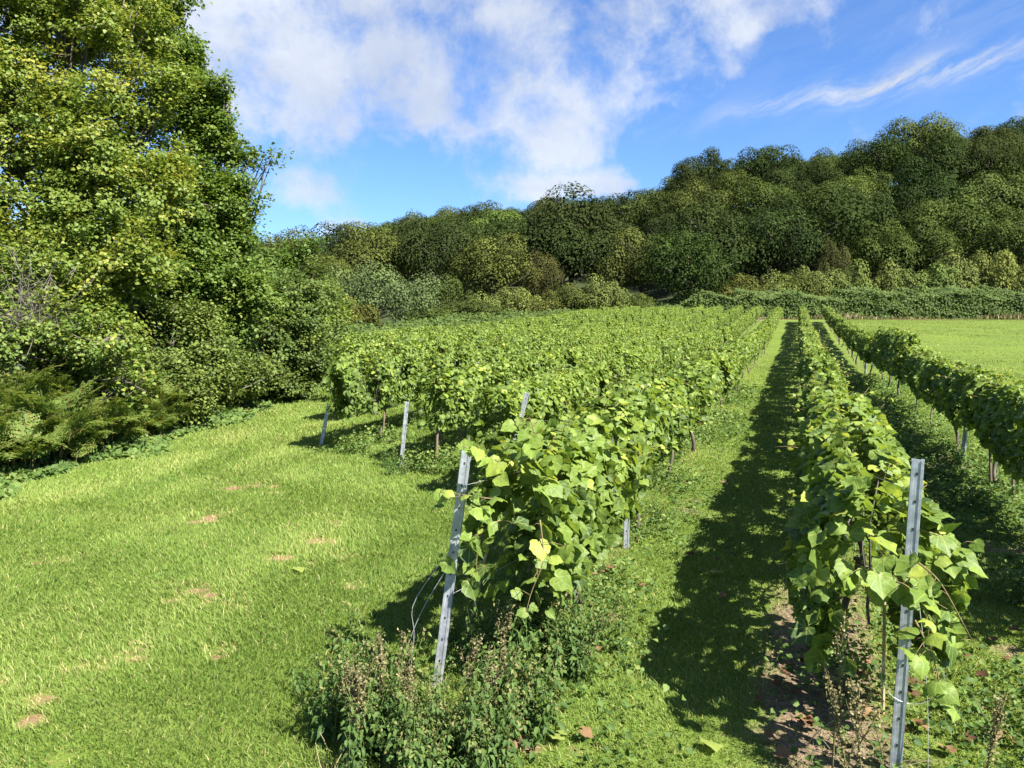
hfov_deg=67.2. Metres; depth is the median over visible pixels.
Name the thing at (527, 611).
nettle
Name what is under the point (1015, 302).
field shrub
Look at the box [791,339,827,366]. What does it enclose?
grapevine
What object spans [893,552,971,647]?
vine shoot
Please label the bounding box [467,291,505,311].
field shrub
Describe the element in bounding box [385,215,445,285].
woodland tree
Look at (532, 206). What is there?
woodland tree
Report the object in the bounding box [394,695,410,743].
nettle
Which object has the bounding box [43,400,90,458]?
bracken fern
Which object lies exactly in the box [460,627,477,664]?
nettle
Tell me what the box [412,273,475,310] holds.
field shrub
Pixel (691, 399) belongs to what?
grapevine
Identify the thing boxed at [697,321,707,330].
grapevine
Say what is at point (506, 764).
nettle
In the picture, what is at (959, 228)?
woodland tree
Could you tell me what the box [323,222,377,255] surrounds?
woodland tree
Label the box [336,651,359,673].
nettle
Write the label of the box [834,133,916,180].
woodland tree
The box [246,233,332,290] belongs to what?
young tree
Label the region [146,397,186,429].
bracken fern
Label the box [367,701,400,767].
nettle
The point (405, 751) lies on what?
nettle
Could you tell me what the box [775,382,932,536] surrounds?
grapevine
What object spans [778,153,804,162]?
woodland tree
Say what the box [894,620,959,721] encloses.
vine shoot
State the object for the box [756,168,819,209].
woodland tree
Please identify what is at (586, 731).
fallen leaf
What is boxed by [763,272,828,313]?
field shrub
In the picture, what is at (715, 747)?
fallen leaf
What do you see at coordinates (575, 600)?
nettle
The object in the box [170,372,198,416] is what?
bracken fern
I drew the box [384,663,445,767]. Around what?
nettle
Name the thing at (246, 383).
bracken fern
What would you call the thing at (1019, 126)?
woodland tree
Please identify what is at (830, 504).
grapevine
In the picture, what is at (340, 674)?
nettle
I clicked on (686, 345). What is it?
grapevine
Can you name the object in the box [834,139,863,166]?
woodland tree
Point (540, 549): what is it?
vine shoot
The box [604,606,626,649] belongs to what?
nettle
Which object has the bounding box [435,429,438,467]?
wooden stake
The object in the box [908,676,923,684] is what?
fallen leaf
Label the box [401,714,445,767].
nettle
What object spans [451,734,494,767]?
nettle
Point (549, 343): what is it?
grapevine
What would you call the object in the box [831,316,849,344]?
grapevine
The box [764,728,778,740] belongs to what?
fallen leaf
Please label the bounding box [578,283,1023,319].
bramble hedge
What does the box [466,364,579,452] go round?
grapevine
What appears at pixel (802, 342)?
grapevine
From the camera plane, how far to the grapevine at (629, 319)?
36.30 m
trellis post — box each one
[319,381,331,444]
[400,401,408,465]
[432,450,470,687]
[513,392,528,443]
[623,518,629,548]
[889,458,924,767]
[960,426,967,461]
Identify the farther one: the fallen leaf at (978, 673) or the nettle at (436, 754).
the fallen leaf at (978, 673)
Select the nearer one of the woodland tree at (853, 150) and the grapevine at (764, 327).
the grapevine at (764, 327)
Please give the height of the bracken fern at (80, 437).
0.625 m
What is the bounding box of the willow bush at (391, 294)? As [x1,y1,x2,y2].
[309,260,443,318]
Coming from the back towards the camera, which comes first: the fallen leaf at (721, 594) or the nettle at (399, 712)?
the fallen leaf at (721, 594)
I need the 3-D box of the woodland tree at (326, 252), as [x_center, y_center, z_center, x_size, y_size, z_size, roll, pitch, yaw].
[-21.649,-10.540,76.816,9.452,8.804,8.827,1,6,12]
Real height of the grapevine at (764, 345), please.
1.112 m
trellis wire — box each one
[398,572,444,688]
[411,545,453,675]
[881,659,943,704]
[911,550,927,714]
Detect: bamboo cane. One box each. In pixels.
[467,544,488,638]
[881,602,885,714]
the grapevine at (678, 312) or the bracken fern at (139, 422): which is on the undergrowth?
the bracken fern at (139, 422)
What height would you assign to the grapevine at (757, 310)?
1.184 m
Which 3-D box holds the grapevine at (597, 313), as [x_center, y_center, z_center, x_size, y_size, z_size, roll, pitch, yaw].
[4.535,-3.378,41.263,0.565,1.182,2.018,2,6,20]
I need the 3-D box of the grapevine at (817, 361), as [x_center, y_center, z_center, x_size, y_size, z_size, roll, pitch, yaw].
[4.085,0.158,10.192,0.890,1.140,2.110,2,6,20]
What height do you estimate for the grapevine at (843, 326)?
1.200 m
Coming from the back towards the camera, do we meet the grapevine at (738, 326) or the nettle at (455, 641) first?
the grapevine at (738, 326)
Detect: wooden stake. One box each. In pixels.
[382,408,384,437]
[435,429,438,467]
[459,424,461,443]
[988,449,991,485]
[1011,474,1014,499]
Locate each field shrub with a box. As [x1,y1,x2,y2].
[340,294,382,328]
[390,301,451,321]
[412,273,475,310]
[430,298,508,316]
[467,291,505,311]
[488,286,546,312]
[521,289,569,312]
[548,282,606,309]
[575,273,632,308]
[618,293,655,307]
[703,272,773,309]
[747,269,802,313]
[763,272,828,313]
[784,265,848,297]
[811,258,881,311]
[834,282,882,315]
[860,258,925,308]
[878,262,964,311]
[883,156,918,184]
[894,284,961,308]
[926,249,991,312]
[955,248,1023,305]
[986,283,1023,310]
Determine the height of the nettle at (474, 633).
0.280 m
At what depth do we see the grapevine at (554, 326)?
29.28 m
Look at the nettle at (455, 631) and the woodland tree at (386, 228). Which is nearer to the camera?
the nettle at (455, 631)
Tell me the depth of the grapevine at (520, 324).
29.91 m
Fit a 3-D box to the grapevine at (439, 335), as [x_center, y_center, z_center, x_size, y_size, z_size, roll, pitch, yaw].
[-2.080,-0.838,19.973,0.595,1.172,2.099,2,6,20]
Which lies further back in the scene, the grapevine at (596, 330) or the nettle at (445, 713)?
the grapevine at (596, 330)
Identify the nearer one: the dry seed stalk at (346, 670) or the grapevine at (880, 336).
the dry seed stalk at (346, 670)
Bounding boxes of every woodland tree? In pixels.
[247,239,275,250]
[254,225,324,278]
[259,237,345,273]
[301,220,393,280]
[303,253,365,295]
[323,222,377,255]
[331,220,428,287]
[338,222,407,284]
[384,216,415,226]
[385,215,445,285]
[386,216,446,289]
[388,208,454,278]
[390,212,481,282]
[433,210,453,227]
[434,222,502,295]
[435,206,465,219]
[441,230,537,298]
[446,215,473,228]
[452,200,502,227]
[458,215,513,232]
[461,216,533,287]
[464,207,526,283]
[492,219,550,287]
[504,181,645,288]
[510,249,564,299]
[515,211,619,305]
[518,200,542,221]
[522,206,554,226]
[526,195,574,221]
[535,196,563,208]
[554,198,581,207]
[579,199,620,234]
[589,233,646,291]
[594,192,628,221]
[596,227,677,299]
[606,223,640,242]
[609,189,654,221]
[615,187,669,233]
[629,189,693,238]
[631,229,750,306]
[641,211,678,248]
[647,176,695,197]
[655,203,771,287]
[664,160,711,199]
[666,179,739,221]
[671,146,737,190]
[671,191,742,287]
[682,201,731,226]
[706,169,756,209]
[717,144,817,187]
[719,173,797,219]
[719,210,787,278]
[735,204,829,278]
[742,180,878,274]
[752,197,809,225]
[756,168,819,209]
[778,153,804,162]
[793,156,847,191]
[795,153,834,168]
[796,186,836,263]
[799,157,846,196]
[809,181,899,259]
[812,147,847,168]
[814,236,851,279]
[816,173,899,244]
[824,182,873,249]
[833,219,924,282]
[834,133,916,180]
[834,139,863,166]
[837,161,869,188]
[848,166,898,203]
[865,214,969,275]
[866,185,931,239]
[874,110,969,164]
[886,155,964,214]
[893,129,980,190]
[895,194,999,262]
[907,133,974,174]
[916,120,957,138]
[916,202,973,251]
[943,170,1023,229]
[951,136,1023,194]
[960,150,1023,210]
[963,130,990,143]
[964,209,1023,281]
[965,126,1012,141]
[967,131,1023,171]
[968,124,1023,146]
[977,201,1023,254]
[992,115,1023,134]
[994,170,1023,221]
[1008,135,1023,163]
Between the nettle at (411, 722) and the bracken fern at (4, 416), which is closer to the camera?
the nettle at (411, 722)
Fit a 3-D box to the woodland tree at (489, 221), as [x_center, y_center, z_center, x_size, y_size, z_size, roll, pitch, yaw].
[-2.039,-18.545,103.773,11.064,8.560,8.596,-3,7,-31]
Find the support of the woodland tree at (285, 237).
on the ground at (782, 339)
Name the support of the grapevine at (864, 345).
on the ground at (782, 339)
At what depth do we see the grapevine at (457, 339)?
17.90 m
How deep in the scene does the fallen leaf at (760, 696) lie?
3.30 m
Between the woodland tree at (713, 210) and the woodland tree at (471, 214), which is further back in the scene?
the woodland tree at (471, 214)
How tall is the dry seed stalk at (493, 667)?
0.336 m
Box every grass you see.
[755,312,1023,319]
[846,319,1023,371]
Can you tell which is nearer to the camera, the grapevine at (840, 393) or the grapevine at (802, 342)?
the grapevine at (840, 393)
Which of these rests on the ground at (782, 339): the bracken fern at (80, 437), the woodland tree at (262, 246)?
the woodland tree at (262, 246)
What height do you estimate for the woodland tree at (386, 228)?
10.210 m
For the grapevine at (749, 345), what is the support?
on the ground at (782, 339)
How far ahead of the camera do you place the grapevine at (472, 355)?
12.77 m
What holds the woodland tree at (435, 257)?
on the ground at (782, 339)
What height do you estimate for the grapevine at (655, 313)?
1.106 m
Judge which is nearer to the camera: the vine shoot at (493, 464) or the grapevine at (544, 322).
the vine shoot at (493, 464)
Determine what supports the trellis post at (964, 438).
on the ground at (782, 339)
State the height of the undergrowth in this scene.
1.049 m
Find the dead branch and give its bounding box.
[0,249,98,362]
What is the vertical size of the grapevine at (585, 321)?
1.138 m
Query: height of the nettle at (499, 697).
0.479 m
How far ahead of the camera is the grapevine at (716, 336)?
23.88 m
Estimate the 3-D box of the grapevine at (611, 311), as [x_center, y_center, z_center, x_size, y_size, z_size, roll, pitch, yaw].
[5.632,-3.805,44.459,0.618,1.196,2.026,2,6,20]
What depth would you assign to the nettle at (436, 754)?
2.65 m
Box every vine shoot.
[431,489,506,521]
[440,506,532,600]
[456,439,508,486]
[500,418,544,478]
[510,520,573,618]
[834,558,953,678]
[842,536,897,606]
[862,509,984,567]
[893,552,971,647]
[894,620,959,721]
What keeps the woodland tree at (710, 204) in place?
on the ground at (782, 339)
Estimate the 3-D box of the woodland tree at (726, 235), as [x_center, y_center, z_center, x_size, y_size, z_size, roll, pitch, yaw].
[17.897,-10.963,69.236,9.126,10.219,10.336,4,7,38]
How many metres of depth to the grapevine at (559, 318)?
34.70 m
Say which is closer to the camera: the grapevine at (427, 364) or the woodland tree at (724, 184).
the grapevine at (427, 364)
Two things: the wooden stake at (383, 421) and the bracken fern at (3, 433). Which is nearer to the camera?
the bracken fern at (3, 433)
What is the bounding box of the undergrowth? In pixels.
[0,382,326,499]
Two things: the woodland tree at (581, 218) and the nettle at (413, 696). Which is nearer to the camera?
the nettle at (413, 696)
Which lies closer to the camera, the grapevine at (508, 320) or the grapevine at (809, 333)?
the grapevine at (809, 333)
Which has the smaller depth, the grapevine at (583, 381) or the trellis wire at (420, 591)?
the trellis wire at (420, 591)
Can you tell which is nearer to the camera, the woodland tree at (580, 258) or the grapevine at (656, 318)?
the grapevine at (656, 318)
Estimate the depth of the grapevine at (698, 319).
39.89 m
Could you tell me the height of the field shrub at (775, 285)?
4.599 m
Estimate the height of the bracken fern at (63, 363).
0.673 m
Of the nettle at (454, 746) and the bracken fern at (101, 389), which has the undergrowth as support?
the bracken fern at (101, 389)
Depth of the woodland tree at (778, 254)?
67.52 m
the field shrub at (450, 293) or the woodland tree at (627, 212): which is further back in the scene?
the woodland tree at (627, 212)
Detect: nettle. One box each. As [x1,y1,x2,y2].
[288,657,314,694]
[296,667,339,748]
[302,629,357,726]
[309,653,394,748]
[320,601,360,686]
[323,608,370,694]
[324,676,345,722]
[325,640,380,742]
[328,681,378,739]
[330,678,346,744]
[332,633,369,750]
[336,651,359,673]
[337,685,369,767]
[339,677,377,764]
[341,691,388,764]
[343,678,379,767]
[346,660,381,752]
[347,662,389,749]
[352,620,378,681]
[352,644,376,697]
[357,651,402,707]
[359,654,391,713]
[364,647,407,716]
[365,650,391,727]
[367,627,431,728]
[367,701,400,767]
[370,642,415,686]
[371,638,400,714]
[373,690,407,745]
[374,689,433,767]
[376,642,412,717]
[378,442,389,467]
[378,664,438,767]
[384,458,397,474]
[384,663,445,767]
[384,689,429,754]
[384,714,444,767]
[385,451,398,474]
[390,445,397,466]
[391,677,437,715]
[392,680,423,735]
[392,689,434,761]
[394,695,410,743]
[395,682,421,728]
[397,718,424,767]
[397,718,461,767]
[400,685,442,749]
[400,704,426,763]
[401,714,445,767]
[402,701,435,735]
[403,721,446,761]
[404,457,410,474]
[409,687,448,765]
[410,710,460,767]
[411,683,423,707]
[418,671,489,767]
[420,731,447,767]
[421,661,455,718]
[422,672,455,707]
[424,674,456,733]
[426,710,469,766]
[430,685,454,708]
[437,701,461,759]
[437,732,487,767]
[438,693,470,767]
[438,700,461,727]
[441,700,455,743]
[444,663,491,767]
[444,701,460,762]
[445,696,501,759]
[448,614,465,645]
[449,612,477,645]
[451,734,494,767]
[453,701,501,767]
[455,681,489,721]
[456,699,501,767]
[457,643,469,662]
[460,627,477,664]
[460,713,505,767]
[461,681,533,767]
[461,689,506,763]
[462,597,489,642]
[462,598,498,656]
[462,643,523,731]
[466,619,489,663]
[466,730,505,767]
[469,623,507,670]
[469,635,510,681]
[473,685,525,767]
[474,606,495,659]
[474,671,520,743]
[475,633,522,738]
[476,650,510,753]
[477,658,511,732]
[480,686,515,751]
[481,724,512,767]
[486,601,526,660]
[487,609,540,739]
[487,696,531,765]
[489,594,516,644]
[491,581,510,616]
[492,649,509,701]
[493,603,539,667]
[494,603,534,651]
[497,656,534,732]
[498,655,547,727]
[499,584,565,645]
[500,678,526,732]
[502,599,537,662]
[503,641,569,764]
[508,595,537,659]
[511,567,549,627]
[513,668,545,727]
[515,585,546,653]
[516,559,541,635]
[516,565,551,621]
[519,584,545,637]
[521,591,555,636]
[526,585,553,651]
[526,645,558,720]
[526,670,567,749]
[527,625,552,674]
[528,586,569,640]
[529,577,572,642]
[529,588,559,642]
[529,588,560,632]
[530,597,553,645]
[534,595,566,640]
[540,584,575,617]
[542,623,585,677]
[545,594,562,652]
[548,608,582,676]
[556,604,587,677]
[559,608,576,659]
[559,609,584,650]
[561,622,594,663]
[563,579,593,647]
[566,614,607,683]
[569,644,589,686]
[576,612,605,675]
[583,577,619,640]
[587,599,619,649]
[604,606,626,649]
[608,590,636,654]
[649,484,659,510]
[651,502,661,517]
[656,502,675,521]
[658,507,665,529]
[926,442,936,460]
[940,448,956,473]
[943,462,960,475]
[954,446,963,466]
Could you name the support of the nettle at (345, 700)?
on the ground at (782, 339)
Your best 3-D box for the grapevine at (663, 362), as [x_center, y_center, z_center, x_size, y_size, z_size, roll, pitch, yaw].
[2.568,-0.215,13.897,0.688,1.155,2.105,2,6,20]
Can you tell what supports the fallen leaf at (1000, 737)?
on the ground at (782, 339)
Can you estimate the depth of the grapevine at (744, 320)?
36.15 m
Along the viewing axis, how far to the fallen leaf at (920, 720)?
3.12 m
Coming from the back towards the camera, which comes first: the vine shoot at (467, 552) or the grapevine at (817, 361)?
the grapevine at (817, 361)
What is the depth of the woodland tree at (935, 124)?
111.22 m
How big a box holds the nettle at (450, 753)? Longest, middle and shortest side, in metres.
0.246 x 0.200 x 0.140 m
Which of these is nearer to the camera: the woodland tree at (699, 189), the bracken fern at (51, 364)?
the bracken fern at (51, 364)
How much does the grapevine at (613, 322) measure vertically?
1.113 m
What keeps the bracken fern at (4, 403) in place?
on the undergrowth
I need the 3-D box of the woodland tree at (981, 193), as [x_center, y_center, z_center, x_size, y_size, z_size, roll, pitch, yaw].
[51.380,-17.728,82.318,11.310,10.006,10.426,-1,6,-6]
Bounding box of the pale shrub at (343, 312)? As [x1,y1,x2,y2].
[300,272,361,381]
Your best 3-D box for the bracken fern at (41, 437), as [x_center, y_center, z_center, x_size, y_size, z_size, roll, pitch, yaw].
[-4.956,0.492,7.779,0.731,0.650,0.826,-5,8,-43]
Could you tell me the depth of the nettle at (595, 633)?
3.54 m
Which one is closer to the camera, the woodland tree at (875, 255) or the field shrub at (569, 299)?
the field shrub at (569, 299)
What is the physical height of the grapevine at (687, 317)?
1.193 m
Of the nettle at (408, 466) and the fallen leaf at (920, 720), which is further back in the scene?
the nettle at (408, 466)
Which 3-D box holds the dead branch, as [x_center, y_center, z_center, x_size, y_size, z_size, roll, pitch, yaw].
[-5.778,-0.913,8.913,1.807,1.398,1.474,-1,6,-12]
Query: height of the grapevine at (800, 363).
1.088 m
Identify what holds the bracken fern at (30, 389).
on the undergrowth
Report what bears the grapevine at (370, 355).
on the ground at (782, 339)
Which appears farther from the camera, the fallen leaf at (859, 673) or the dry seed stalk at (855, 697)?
the fallen leaf at (859, 673)
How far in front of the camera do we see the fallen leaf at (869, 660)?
3.64 m
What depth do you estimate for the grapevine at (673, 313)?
40.23 m
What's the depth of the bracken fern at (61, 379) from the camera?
8.86 m
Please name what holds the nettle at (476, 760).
on the ground at (782, 339)
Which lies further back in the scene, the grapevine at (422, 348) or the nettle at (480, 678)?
the grapevine at (422, 348)
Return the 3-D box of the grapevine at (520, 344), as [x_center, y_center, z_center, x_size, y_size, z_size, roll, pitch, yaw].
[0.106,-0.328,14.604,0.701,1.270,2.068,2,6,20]
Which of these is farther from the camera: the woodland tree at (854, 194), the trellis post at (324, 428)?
the woodland tree at (854, 194)
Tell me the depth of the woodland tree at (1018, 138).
97.60 m
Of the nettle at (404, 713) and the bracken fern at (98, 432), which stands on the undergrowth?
the bracken fern at (98, 432)
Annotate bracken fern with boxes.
[0,357,54,395]
[0,368,37,404]
[0,371,10,399]
[0,380,14,410]
[0,385,103,458]
[0,402,17,465]
[0,402,71,468]
[0,406,71,462]
[0,410,21,459]
[0,411,61,468]
[3,364,62,410]
[10,391,111,461]
[13,371,72,386]
[16,374,62,402]
[19,378,49,399]
[20,349,49,379]
[22,405,55,432]
[28,373,103,407]
[29,355,78,382]
[35,355,78,385]
[38,346,99,378]
[39,372,104,410]
[40,352,118,378]
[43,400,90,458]
[44,387,115,427]
[46,375,116,456]
[57,375,126,413]
[58,409,102,458]
[77,406,114,446]
[89,395,149,450]
[98,378,147,399]
[100,377,129,394]
[103,390,156,437]
[103,391,142,419]
[108,384,145,404]
[110,365,164,388]
[128,383,183,430]
[138,381,186,428]
[140,394,192,433]
[140,396,182,434]
[141,374,197,430]
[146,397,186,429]
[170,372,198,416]
[183,374,223,414]
[202,390,224,419]
[205,380,235,402]
[215,368,248,404]
[228,366,263,404]
[228,389,259,404]
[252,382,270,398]
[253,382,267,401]
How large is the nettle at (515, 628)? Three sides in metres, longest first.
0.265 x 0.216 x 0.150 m
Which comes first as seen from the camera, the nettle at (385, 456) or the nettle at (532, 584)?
the nettle at (532, 584)
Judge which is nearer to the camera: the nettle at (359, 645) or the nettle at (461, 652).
the nettle at (359, 645)
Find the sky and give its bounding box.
[0,0,1023,295]
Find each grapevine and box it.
[322,350,423,438]
[330,347,405,414]
[331,331,391,356]
[333,338,399,359]
[369,327,404,331]
[374,328,413,337]
[378,331,421,348]
[384,334,431,365]
[388,337,453,402]
[398,325,431,332]
[399,348,467,410]
[412,355,510,439]
[415,329,451,339]
[426,334,466,348]
[428,324,450,331]
[434,326,463,332]
[438,337,484,354]
[446,324,468,329]
[446,330,474,338]
[451,341,507,378]
[456,331,494,342]
[457,324,484,331]
[462,391,652,618]
[465,322,490,326]
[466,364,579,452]
[468,325,498,339]
[474,340,501,358]
[477,346,555,390]
[483,319,502,325]
[485,328,515,340]
[489,334,536,354]
[493,322,515,328]
[502,318,519,324]
[510,319,532,327]
[512,325,532,331]
[512,329,535,337]
[526,314,542,323]
[527,323,541,326]
[527,326,551,337]
[528,331,556,347]
[528,335,562,352]
[530,325,547,328]
[535,345,574,373]
[538,319,555,324]
[541,323,561,328]
[542,316,553,320]
[544,360,614,421]
[545,327,574,336]
[549,314,562,321]
[551,317,567,322]
[556,333,585,363]
[557,318,573,328]
[559,311,573,319]
[560,342,604,368]
[562,314,576,319]
[568,319,581,327]
[568,327,590,334]
[572,323,591,327]
[573,313,586,319]
[575,332,600,346]
[577,308,589,315]
[579,319,594,323]
[582,312,595,318]
[585,372,693,531]
[586,354,634,409]
[587,327,601,333]
[587,339,622,363]
[588,322,602,328]
[589,315,603,321]
[589,331,614,341]
[592,311,602,315]
[597,314,609,323]
[597,327,613,332]
[601,322,609,327]
[604,313,614,319]
[605,309,614,313]
[606,319,618,326]
[606,329,628,340]
[608,325,620,330]
[612,312,624,318]
[613,339,634,359]
[615,322,631,328]
[616,318,627,322]
[616,341,658,382]
[620,310,630,315]
[621,328,637,338]
[622,314,635,322]
[625,335,650,347]
[628,312,639,321]
[630,322,640,327]
[633,326,648,336]
[635,317,649,326]
[637,311,648,318]
[639,332,658,343]
[642,326,656,335]
[643,340,669,378]
[646,320,661,331]
[649,316,662,321]
[651,310,658,315]
[653,331,669,342]
[653,369,705,479]
[654,309,663,314]
[657,322,668,327]
[658,315,666,321]
[660,326,680,337]
[661,336,684,371]
[662,313,671,320]
[666,319,677,327]
[667,311,676,317]
[668,334,696,363]
[670,317,682,325]
[670,354,724,451]
[674,310,682,316]
[675,316,687,324]
[676,324,689,337]
[676,325,685,337]
[678,309,686,315]
[681,331,702,357]
[684,314,691,322]
[685,322,697,332]
[687,314,698,322]
[691,323,703,329]
[691,348,732,398]
[692,313,701,322]
[694,311,702,319]
[694,327,713,353]
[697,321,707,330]
[700,309,707,318]
[701,317,713,330]
[707,317,715,329]
[708,328,718,350]
[708,331,717,351]
[709,307,716,314]
[709,315,718,329]
[712,341,751,399]
[714,329,724,351]
[714,349,741,411]
[715,312,723,326]
[718,326,731,344]
[723,312,729,323]
[725,310,732,321]
[725,335,752,389]
[726,322,740,338]
[731,315,744,335]
[731,334,752,384]
[732,319,744,333]
[732,320,742,336]
[738,305,744,315]
[741,314,748,330]
[741,333,756,377]
[743,331,760,372]
[744,312,750,333]
[747,310,755,328]
[747,328,766,362]
[748,331,769,366]
[752,306,759,323]
[754,327,770,360]
[756,325,773,356]
[759,305,763,321]
[761,323,774,353]
[762,319,776,346]
[766,417,987,678]
[767,317,776,341]
[768,315,780,338]
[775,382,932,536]
[783,364,852,425]
[786,353,849,400]
[787,346,842,388]
[790,348,844,377]
[791,335,826,354]
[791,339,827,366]
[793,330,821,349]
[793,336,827,354]
[794,327,826,345]
[794,376,861,456]
[795,315,813,327]
[796,322,810,331]
[826,313,838,333]
[830,316,840,338]
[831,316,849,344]
[833,322,843,346]
[837,322,854,353]
[839,321,852,349]
[840,323,857,355]
[840,326,857,360]
[843,325,865,364]
[850,329,875,372]
[851,334,874,371]
[852,329,871,366]
[863,343,882,378]
[870,325,903,388]
[877,325,922,394]
[888,342,940,414]
[904,347,952,428]
[922,353,991,448]
[944,366,1023,485]
[980,380,1023,482]
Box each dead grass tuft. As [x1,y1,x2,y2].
[279,731,364,767]
[808,713,878,767]
[847,719,947,767]
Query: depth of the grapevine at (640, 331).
25.55 m
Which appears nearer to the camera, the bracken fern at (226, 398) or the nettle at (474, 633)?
the nettle at (474, 633)
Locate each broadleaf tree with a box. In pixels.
[0,0,205,352]
[112,0,299,358]
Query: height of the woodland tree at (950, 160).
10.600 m
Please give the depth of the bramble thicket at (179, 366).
11.16 m
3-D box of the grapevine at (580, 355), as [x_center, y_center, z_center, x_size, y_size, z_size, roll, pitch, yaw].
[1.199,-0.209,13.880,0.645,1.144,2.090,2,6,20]
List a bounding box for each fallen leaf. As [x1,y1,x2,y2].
[292,566,306,571]
[546,730,567,739]
[578,726,593,737]
[700,738,723,751]
[717,591,726,596]
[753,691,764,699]
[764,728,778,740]
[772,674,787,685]
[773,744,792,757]
[778,669,789,676]
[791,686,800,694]
[795,713,808,721]
[800,718,813,726]
[843,740,853,748]
[856,671,866,675]
[860,705,875,715]
[864,657,874,668]
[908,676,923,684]
[908,688,919,697]
[912,719,929,729]
[914,719,925,724]
[936,741,952,748]
[942,745,957,752]
[964,731,976,741]
[975,670,987,676]
[988,730,1004,739]
[1008,625,1020,630]
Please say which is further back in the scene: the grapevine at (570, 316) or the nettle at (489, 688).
the grapevine at (570, 316)
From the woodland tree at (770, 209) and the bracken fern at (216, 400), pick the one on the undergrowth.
the bracken fern at (216, 400)
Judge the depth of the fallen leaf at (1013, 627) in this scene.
4.02 m
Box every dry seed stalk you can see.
[338,657,362,724]
[338,677,364,749]
[340,654,377,748]
[347,653,371,760]
[371,626,387,722]
[394,651,418,737]
[397,628,416,699]
[457,633,490,708]
[481,660,498,698]
[482,645,503,717]
[494,600,515,669]
[499,645,512,687]
[822,609,849,767]
[825,683,852,767]
[841,674,881,767]
[968,682,1013,767]
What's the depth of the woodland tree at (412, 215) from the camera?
102.39 m
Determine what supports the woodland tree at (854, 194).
on the ground at (782, 339)
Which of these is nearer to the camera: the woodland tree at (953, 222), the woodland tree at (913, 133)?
the woodland tree at (953, 222)
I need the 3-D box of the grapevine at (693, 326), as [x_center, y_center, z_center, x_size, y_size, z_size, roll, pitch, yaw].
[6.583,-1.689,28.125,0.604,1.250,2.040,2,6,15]
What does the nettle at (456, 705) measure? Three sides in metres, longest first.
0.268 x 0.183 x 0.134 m
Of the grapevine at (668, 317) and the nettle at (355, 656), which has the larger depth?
the grapevine at (668, 317)
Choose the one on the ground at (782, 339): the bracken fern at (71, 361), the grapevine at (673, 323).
the grapevine at (673, 323)
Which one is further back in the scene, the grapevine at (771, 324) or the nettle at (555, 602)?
the grapevine at (771, 324)
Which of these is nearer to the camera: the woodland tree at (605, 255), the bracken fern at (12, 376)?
the bracken fern at (12, 376)
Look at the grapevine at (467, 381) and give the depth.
8.52 m
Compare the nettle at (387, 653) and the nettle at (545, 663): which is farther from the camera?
the nettle at (545, 663)
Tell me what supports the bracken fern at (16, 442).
on the undergrowth
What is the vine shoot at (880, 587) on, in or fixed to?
attached to the trellis post at (906, 613)
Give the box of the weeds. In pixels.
[302,371,1023,767]
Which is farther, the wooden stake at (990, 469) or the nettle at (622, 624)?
the wooden stake at (990, 469)
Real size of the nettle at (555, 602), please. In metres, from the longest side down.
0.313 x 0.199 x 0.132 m
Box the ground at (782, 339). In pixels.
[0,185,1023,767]
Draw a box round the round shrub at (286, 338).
[241,252,351,404]
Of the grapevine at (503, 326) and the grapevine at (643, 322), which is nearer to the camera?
the grapevine at (503, 326)
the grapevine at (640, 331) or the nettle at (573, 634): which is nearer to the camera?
the nettle at (573, 634)
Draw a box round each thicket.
[3,222,289,357]
[3,286,297,427]
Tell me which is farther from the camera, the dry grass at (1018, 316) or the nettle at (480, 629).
the dry grass at (1018, 316)
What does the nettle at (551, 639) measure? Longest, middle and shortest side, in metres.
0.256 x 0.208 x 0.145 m
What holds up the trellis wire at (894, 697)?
attached to the trellis post at (906, 613)
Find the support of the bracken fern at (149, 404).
on the undergrowth
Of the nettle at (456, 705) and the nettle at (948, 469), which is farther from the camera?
the nettle at (948, 469)
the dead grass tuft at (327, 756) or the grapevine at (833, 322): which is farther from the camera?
the grapevine at (833, 322)
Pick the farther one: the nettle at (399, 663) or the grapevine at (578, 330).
the grapevine at (578, 330)
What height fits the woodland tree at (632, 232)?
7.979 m
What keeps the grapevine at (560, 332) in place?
on the ground at (782, 339)
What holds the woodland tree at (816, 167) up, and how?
on the ground at (782, 339)
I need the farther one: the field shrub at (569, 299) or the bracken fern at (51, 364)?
the field shrub at (569, 299)
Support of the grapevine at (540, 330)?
on the ground at (782, 339)
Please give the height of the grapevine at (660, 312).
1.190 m
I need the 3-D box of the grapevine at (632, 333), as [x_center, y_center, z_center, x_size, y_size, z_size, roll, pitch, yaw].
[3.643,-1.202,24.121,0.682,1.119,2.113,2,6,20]
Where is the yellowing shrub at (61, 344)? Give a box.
[0,211,165,408]
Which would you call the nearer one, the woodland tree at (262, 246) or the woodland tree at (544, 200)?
the woodland tree at (262, 246)
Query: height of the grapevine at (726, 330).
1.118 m
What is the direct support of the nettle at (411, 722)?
on the ground at (782, 339)
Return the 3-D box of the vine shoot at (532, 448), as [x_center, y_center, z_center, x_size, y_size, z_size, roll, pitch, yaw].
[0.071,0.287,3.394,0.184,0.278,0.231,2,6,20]
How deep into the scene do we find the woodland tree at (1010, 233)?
67.50 m
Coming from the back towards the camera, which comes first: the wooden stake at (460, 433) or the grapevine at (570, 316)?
the grapevine at (570, 316)
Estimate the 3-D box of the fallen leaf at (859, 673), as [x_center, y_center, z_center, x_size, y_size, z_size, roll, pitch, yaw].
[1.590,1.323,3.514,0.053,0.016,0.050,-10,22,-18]
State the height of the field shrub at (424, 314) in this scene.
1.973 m

